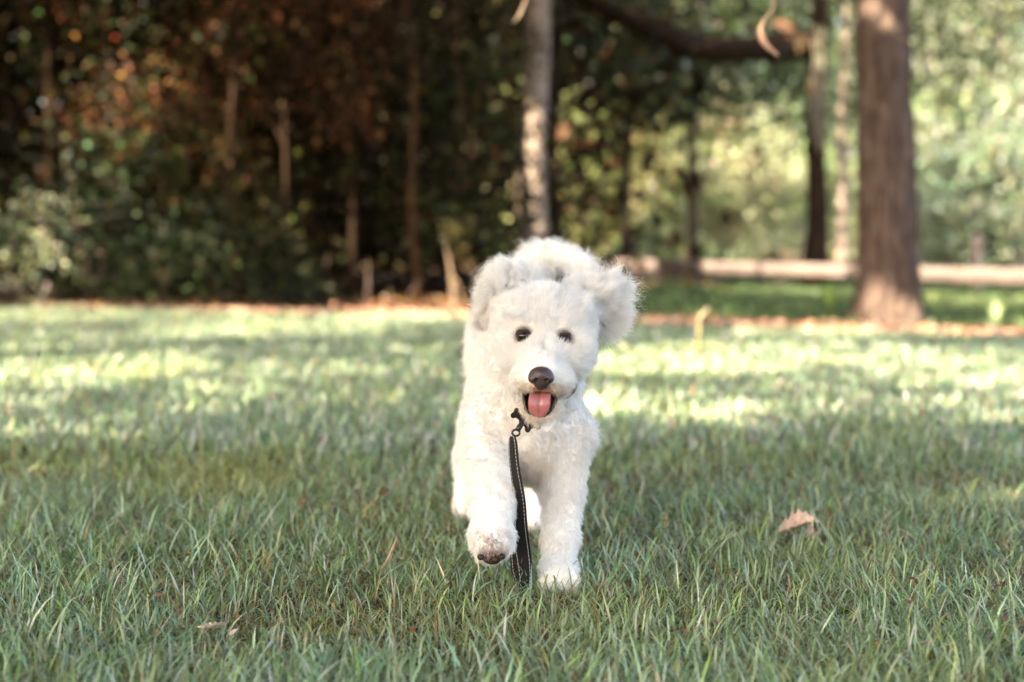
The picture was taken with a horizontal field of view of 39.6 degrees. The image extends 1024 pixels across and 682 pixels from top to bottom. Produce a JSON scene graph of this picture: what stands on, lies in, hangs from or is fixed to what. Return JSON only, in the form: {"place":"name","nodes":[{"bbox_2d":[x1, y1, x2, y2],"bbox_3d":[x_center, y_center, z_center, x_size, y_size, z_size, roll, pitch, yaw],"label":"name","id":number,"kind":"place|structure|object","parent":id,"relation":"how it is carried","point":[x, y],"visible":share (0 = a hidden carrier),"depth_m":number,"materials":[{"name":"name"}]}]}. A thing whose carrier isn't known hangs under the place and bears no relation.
{"place":"outdoors","nodes":[
{"label":"outdoors","id":0,"kind":"place"},
{"bbox_2d":[0,302,1023,463],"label":"grass","id":1,"kind":"structure","parent":0,"point":[388,383],"depth_m":6.55,"materials":[{"name":"green plant"}]},
{"bbox_2d":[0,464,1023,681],"bbox_3d":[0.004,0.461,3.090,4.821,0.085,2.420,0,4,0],"label":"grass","id":2,"kind":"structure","parent":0,"point":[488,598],"depth_m":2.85,"materials":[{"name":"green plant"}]},
{"bbox_2d":[198,622,225,628],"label":"dry leaf","id":3,"kind":"object","parent":2,"relation":"on","point":[211,625],"visible":0.99,"depth_m":2.45,"materials":[{"name":"beige plant"}]},
{"bbox_2d":[779,509,819,532],"bbox_3d":[0.662,0.422,3.284,0.097,0.039,0.068,-10,21,15],"label":"dry leaf","id":4,"kind":"object","parent":2,"relation":"on","point":[796,518],"visible":0.96,"depth_m":3.30,"materials":[{"name":"beige plant"}]},
{"bbox_2d":[0,247,1023,681],"bbox_3d":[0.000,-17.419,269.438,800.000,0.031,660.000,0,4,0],"label":"ground","id":5,"kind":"structure","parent":0,"point":[378,469],"depth_m":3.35,"materials":[{"name":"green plant"}]},
{"bbox_2d":[0,167,108,307],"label":"bush","id":6,"kind":"object","parent":5,"relation":"on","point":[10,233],"visible":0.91,"depth_m":14.97,"materials":[{"name":"green plant"}]},
{"bbox_2d":[1,105,222,305],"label":"bush","id":7,"kind":"object","parent":5,"relation":"on","point":[83,207],"visible":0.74,"depth_m":15.54,"materials":[{"name":"green plant"}]},
{"bbox_2d":[0,0,253,304],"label":"understory tree","id":8,"kind":"object","parent":5,"relation":"on","point":[49,50],"visible":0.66,"depth_m":16.28,"materials":[{"name":"green plant"}]},
{"bbox_2d":[122,16,145,300],"bbox_3d":[-4.381,-4.046,17.443,3.266,7.341,2.991,-3,5,-39],"label":"sapling","id":9,"kind":"object","parent":5,"relation":"on","point":[129,193],"visible":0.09,"depth_m":17.43,"materials":[{"name":"brown plant"}]},
{"bbox_2d":[51,181,270,307],"bbox_3d":[-3.849,-1.009,15.454,2.340,1.459,2.128,0,4,0],"label":"bush","id":10,"kind":"object","parent":5,"relation":"on","point":[149,271],"visible":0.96,"depth_m":15.13,"materials":[{"name":"green plant"}]},
{"bbox_2d":[3,0,325,302],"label":"understory tree","id":11,"kind":"object","parent":5,"relation":"on","point":[163,127],"visible":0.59,"depth_m":16.35,"materials":[{"name":"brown plant"}]},
{"bbox_2d":[204,302,217,317],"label":"weed","id":12,"kind":"object","parent":5,"relation":"on","point":[210,310],"visible":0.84,"depth_m":12.67,"materials":[{"name":"beige"}]},
{"bbox_2d":[224,0,237,304],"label":"sapling","id":13,"kind":"object","parent":5,"relation":"on","point":[227,178],"visible":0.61,"depth_m":15.77,"materials":[{"name":"brown plant"}]},
{"bbox_2d":[228,628,238,635],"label":"dry leaf","id":14,"kind":"object","parent":5,"relation":"on","point":[232,632],"visible":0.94,"depth_m":2.43,"materials":[{"name":"beige plant"}]},
{"bbox_2d":[36,0,430,304],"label":"understory tree","id":15,"kind":"object","parent":5,"relation":"on","point":[237,197],"visible":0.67,"depth_m":16.28,"materials":[{"name":"green plant"}]},
{"bbox_2d":[2,282,475,312],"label":"fallen leaves","id":16,"kind":"object","parent":5,"relation":"on","point":[427,299],"visible":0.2,"depth_m":17.20,"materials":[{"name":"brown plant"}]},
{"bbox_2d":[104,0,440,305],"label":"understory tree","id":17,"kind":"object","parent":5,"relation":"on","point":[285,77],"visible":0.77,"depth_m":16.01,"materials":[{"name":"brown plant"}]},
{"bbox_2d":[142,208,404,306],"bbox_3d":[-2.756,-0.877,15.471,2.389,1.198,2.223,3,5,35],"label":"bush","id":18,"kind":"object","parent":5,"relation":"on","point":[265,296],"visible":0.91,"depth_m":15.42,"materials":[{"name":"green plant"}]},
{"bbox_2d":[288,492,309,527],"bbox_3d":[-0.522,0.419,3.482,0.060,0.097,0.018,0,4,6],"label":"grass stalk","id":19,"kind":"object","parent":5,"relation":"on","point":[301,503],"depth_m":3.48,"materials":[{"name":"beige"}]},
{"bbox_2d":[160,0,543,301],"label":"understory tree","id":20,"kind":"object","parent":5,"relation":"on","point":[352,220],"visible":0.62,"depth_m":16.91,"materials":[{"name":"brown plant"}]},
{"bbox_2d":[365,260,370,307],"bbox_3d":[-1.518,-0.557,14.987,0.065,0.602,0.133,-1,4,-20],"label":"trunk","id":21,"kind":"object","parent":5,"relation":"on","point":[367,301],"visible":0.79,"depth_m":15.00,"materials":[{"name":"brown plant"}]},
{"bbox_2d":[183,0,557,281],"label":"pine tree","id":22,"kind":"object","parent":5,"relation":"on","point":[537,93],"visible":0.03,"depth_m":19.65,"materials":[{"name":"brown plant"}]},
{"bbox_2d":[362,486,389,517],"bbox_3d":[-0.346,0.412,3.599,0.077,0.095,0.025,-1,4,-7],"label":"grass stalk","id":23,"kind":"object","parent":5,"relation":"on","point":[384,492],"depth_m":3.60,"materials":[{"name":"beige"}]},
{"bbox_2d":[0,0,781,298],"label":"undergrowth","id":24,"kind":"object","parent":5,"relation":"on","point":[12,123],"visible":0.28,"depth_m":18.33,"materials":[{"name":"green plant"}]},
{"bbox_2d":[371,280,450,305],"bbox_3d":[-1.129,-0.468,15.383,0.934,0.377,0.778,0,4,0],"label":"bush","id":25,"kind":"object","parent":5,"relation":"on","point":[406,302],"visible":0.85,"depth_m":15.42,"materials":[{"name":"brown plant"}]},
{"bbox_2d":[0,0,824,287],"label":"thicket backing","id":26,"kind":"object","parent":5,"relation":"on","point":[649,159],"visible":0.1,"depth_m":24.43,"materials":[{"name":"green plant"}]},
{"bbox_2d":[403,0,423,304],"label":"sapling","id":27,"kind":"object","parent":5,"relation":"on","point":[411,216],"visible":0.82,"depth_m":16.09,"materials":[{"name":"brown plant"}]},
{"bbox_2d":[287,0,590,298],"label":"understory tree","id":28,"kind":"object","parent":5,"relation":"on","point":[451,210],"visible":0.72,"depth_m":17.55,"materials":[{"name":"green plant"}]},
{"bbox_2d":[453,2,468,295],"bbox_3d":[-0.456,-4.211,18.797,3.589,7.496,2.761,0,4,0],"label":"sapling","id":29,"kind":"object","parent":5,"relation":"on","point":[457,33],"visible":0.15,"depth_m":18.80,"materials":[{"name":"brown plant"}]},
{"bbox_2d":[438,211,490,308],"bbox_3d":[-0.509,-0.832,15.166,0.569,1.128,0.715,0,4,0],"label":"bush","id":30,"kind":"object","parent":5,"relation":"on","point":[445,232],"visible":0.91,"depth_m":15.22,"materials":[{"name":"brown plant"}]},
{"bbox_2d":[419,23,565,267],"bbox_3d":[-0.888,-6.628,39.620,6.336,9.513,5.392,0,4,0],"label":"broadleaf tree","id":31,"kind":"object","parent":5,"relation":"on","point":[479,142],"visible":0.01,"depth_m":39.59,"materials":[{"name":"green plant"}]},
{"bbox_2d":[155,0,856,261],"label":"woods","id":32,"kind":"object","parent":5,"relation":"on","point":[661,249],"depth_m":51.22,"materials":[{"name":"green plant"}]},
{"bbox_2d":[1,415,1023,681],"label":"fallen leaves","id":33,"kind":"object","parent":5,"relation":"on","point":[567,597],"visible":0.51,"depth_m":2.98,"materials":[{"name":"brown plant"}]},
{"bbox_2d":[2,298,1023,338],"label":"fallen leaves","id":34,"kind":"object","parent":5,"relation":"on","point":[988,329],"visible":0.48,"depth_m":12.52,"materials":[{"name":"brown plant"}]},
{"bbox_2d":[450,235,643,593],"bbox_3d":[0.033,0.134,3.161,0.372,0.713,1.116,0,4,0],"label":"dog","id":35,"kind":"object","parent":5,"relation":"on","point":[533,331],"visible":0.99,"depth_m":2.83},
{"bbox_2d":[510,383,576,432],"bbox_3d":[0.056,0.104,2.897,0.159,0.135,0.255,0,4,0],"label":"dog collar","id":36,"kind":"object","parent":35,"relation":"attached to","point":[516,414],"visible":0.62,"depth_m":2.78,"materials":[{"name":"black"}]},
{"bbox_2d":[508,416,532,593],"bbox_3d":[0.017,0.334,2.809,0.048,0.387,0.078,0,4,0],"label":"dog leash","id":37,"kind":"object","parent":36,"relation":"hanging from","point":[522,552],"visible":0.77,"depth_m":2.81,"materials":[{"name":"black leather"},{"name":"dark metal"}]},
{"bbox_2d":[546,0,563,283],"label":"sapling","id":38,"kind":"object","parent":5,"relation":"on","point":[556,203],"visible":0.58,"depth_m":20.76,"materials":[{"name":"brown plant"}]},
{"bbox_2d":[149,0,1023,258],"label":"woods","id":39,"kind":"object","parent":5,"relation":"on","point":[832,250],"depth_m":75.95,"materials":[{"name":"green plant"}]},
{"bbox_2d":[478,27,699,256],"bbox_3d":[1.706,-5.133,37.693,6.610,6.819,5.524,0,4,0],"label":"broadleaf tree","id":40,"kind":"object","parent":5,"relation":"on","point":[644,184],"visible":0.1,"depth_m":37.32,"materials":[{"name":"green plant"}]},
{"bbox_2d":[573,236,662,256],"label":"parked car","id":41,"kind":"object","parent":5,"relation":"on","point":[617,247],"visible":0.02,"depth_m":69.05,"materials":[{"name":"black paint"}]},
{"bbox_2d":[494,0,765,276],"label":"pine tree","id":42,"kind":"object","parent":5,"relation":"on","point":[625,216],"visible":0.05,"depth_m":29.87,"materials":[{"name":"green plant"}]},
{"bbox_2d":[551,0,736,257],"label":"broadleaf tree","id":43,"kind":"object","parent":5,"relation":"on","point":[606,247],"depth_m":49.63,"materials":[{"name":"green plant"}]},
{"bbox_2d":[567,75,762,260],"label":"broadleaf tree","id":44,"kind":"object","parent":5,"relation":"on","point":[653,249],"visible":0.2,"depth_m":40.53,"materials":[{"name":"green plant"}]},
{"bbox_2d":[693,307,708,349],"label":"weed","id":45,"kind":"object","parent":5,"relation":"on","point":[698,328],"visible":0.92,"depth_m":9.01,"materials":[{"name":"beige"}]},
{"bbox_2d":[396,259,1023,287],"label":"fallen leaves","id":46,"kind":"object","parent":5,"relation":"on","point":[697,279],"visible":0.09,"depth_m":27.94,"materials":[{"name":"brown plant"}]},
{"bbox_2d":[575,0,852,275],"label":"pine tree","id":47,"kind":"object","parent":5,"relation":"on","point":[692,223],"visible":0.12,"depth_m":30.88,"materials":[{"name":"green plant"}]},
{"bbox_2d":[635,71,806,261],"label":"broadleaf tree","id":48,"kind":"object","parent":5,"relation":"on","point":[737,162],"visible":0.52,"depth_m":41.18,"materials":[{"name":"green plant"}]},
{"bbox_2d":[445,0,1023,287],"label":"live oak","id":49,"kind":"object","parent":5,"relation":"on","point":[673,41],"visible":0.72,"depth_m":24.11,"materials":[{"name":"green plant"}]},
{"bbox_2d":[807,26,827,156],"bbox_3d":[4.982,-4.049,23.111,0.318,2.105,0.167,-2,4,-23],"label":"hanging moss","id":50,"kind":"object","parent":49,"relation":"hanging from","point":[816,95],"visible":1,"depth_m":23.12,"materials":[{"name":"brown"}]},
{"bbox_2d":[662,0,849,261],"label":"broadleaf tree","id":51,"kind":"object","parent":5,"relation":"on","point":[710,32],"visible":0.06,"depth_m":48.58,"materials":[{"name":"green plant"}]},
{"bbox_2d":[700,105,855,262],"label":"broadleaf tree","id":52,"kind":"object","parent":5,"relation":"on","point":[770,255],"visible":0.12,"depth_m":46.32,"materials":[{"name":"green plant"}]},
{"bbox_2d":[594,258,1023,284],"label":"timber rail","id":53,"kind":"object","parent":5,"relation":"on","point":[982,275],"visible":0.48,"depth_m":20.18,"materials":[{"name":"beige wood"}]},
{"bbox_2d":[805,523,819,536],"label":"dry leaf","id":54,"kind":"object","parent":5,"relation":"on","point":[810,528],"visible":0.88,"depth_m":3.23,"materials":[{"name":"beige plant"}]},
{"bbox_2d":[699,0,948,278],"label":"pine tree","id":55,"kind":"object","parent":5,"relation":"on","point":[843,109],"visible":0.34,"depth_m":28.06,"materials":[{"name":"green plant"}]},
{"bbox_2d":[825,506,828,534],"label":"grass stalk","id":56,"kind":"object","parent":5,"relation":"on","point":[827,514],"depth_m":3.33,"materials":[{"name":"beige plant"}]},
{"bbox_2d":[822,281,845,312],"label":"weed","id":57,"kind":"object","parent":5,"relation":"on","point":[830,298],"visible":0.82,"depth_m":14.45,"materials":[{"name":"green plant"}]},
{"bbox_2d":[743,0,927,264],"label":"broadleaf tree","id":58,"kind":"object","parent":5,"relation":"on","point":[851,171],"visible":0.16,"depth_m":44.42,"materials":[{"name":"green plant"}]},
{"bbox_2d":[792,60,937,255],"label":"broadleaf tree","id":59,"kind":"object","parent":5,"relation":"on","point":[854,244],"visible":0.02,"depth_m":51.63,"materials":[{"name":"green plant"}]},
{"bbox_2d":[846,0,930,326],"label":"tree trunk","id":60,"kind":"object","parent":5,"relation":"on","point":[888,288],"visible":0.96,"depth_m":12.38,"materials":[{"name":"brown plant"}]},
{"bbox_2d":[807,0,1023,265],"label":"broadleaf tree","id":61,"kind":"object","parent":5,"relation":"on","point":[1017,12],"depth_m":45.32,"materials":[{"name":"green plant"}]},
{"bbox_2d":[917,640,935,645],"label":"dry leaf","id":62,"kind":"object","parent":5,"relation":"on","point":[923,641],"visible":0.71,"depth_m":2.35,"materials":[{"name":"beige plant"}]},
{"bbox_2d":[835,0,1023,262],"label":"broadleaf tree","id":63,"kind":"object","parent":5,"relation":"on","point":[925,117],"visible":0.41,"depth_m":32.90,"materials":[{"name":"green plant"}]},
{"bbox_2d":[836,110,1023,268],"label":"broadleaf tree","id":64,"kind":"object","parent":5,"relation":"on","point":[1000,223],"visible":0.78,"depth_m":32.19,"materials":[{"name":"green plant"}]},
{"bbox_2d":[912,25,1023,268],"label":"broadleaf tree","id":65,"kind":"object","parent":5,"relation":"on","point":[1019,122],"visible":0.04,"depth_m":35.21,"materials":[{"name":"green plant"}]},
{"bbox_2d":[969,235,982,289],"bbox_3d":[7.168,-1.155,21.966,0.220,0.976,0.220,0,4,0],"label":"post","id":66,"kind":"object","parent":5,"relation":"on","point":[976,254],"visible":0.64,"depth_m":21.89,"materials":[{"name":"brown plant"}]},
{"bbox_2d":[988,299,1002,322],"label":"weed","id":67,"kind":"object","parent":5,"relation":"on","point":[995,311],"visible":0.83,"depth_m":12.20,"materials":[{"name":"green plant"}]},
{"bbox_2d":[968,0,1023,97],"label":"broadleaf tree","id":68,"kind":"object","parent":5,"relation":"on","point":[1022,27],"visible":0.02,"depth_m":47.70,"materials":[{"name":"green plant"}]},
{"bbox_2d":[1003,51,1023,168],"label":"broadleaf tree","id":69,"kind":"object","parent":5,"relation":"on","point":[1014,112],"visible":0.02,"depth_m":42.22,"materials":[{"name":"green plant"}]},
{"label":"shade tree","id":70,"kind":"object","parent":5,"relation":"on","visible":0},
{"bbox_2d":[513,0,527,22],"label":"hanging strip","id":71,"kind":"object","parent":70,"relation":"hanging from","point":[521,11],"visible":1,"depth_m":6.41,"materials":[{"name":"beige"}]},
{"bbox_2d":[12,0,1022,246],"label":"sky","id":72,"kind":"structure","parent":0,"point":[777,244],"materials":[{"name":"white"}]},
{"bbox_2d":[474,275,1023,330],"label":"grass","id":73,"kind":"structure","parent":0,"point":[790,308],"depth_m":16.65,"materials":[{"name":"green plant"}]},
{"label":"shade tree","id":74,"kind":"object","parent":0,"visible":0},
{"bbox_2d":[758,0,779,57],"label":"hanging strip","id":75,"kind":"object","parent":74,"relation":"hanging from","point":[764,42],"visible":1,"depth_m":5.53,"materials":[{"name":"beige"}]}
]}

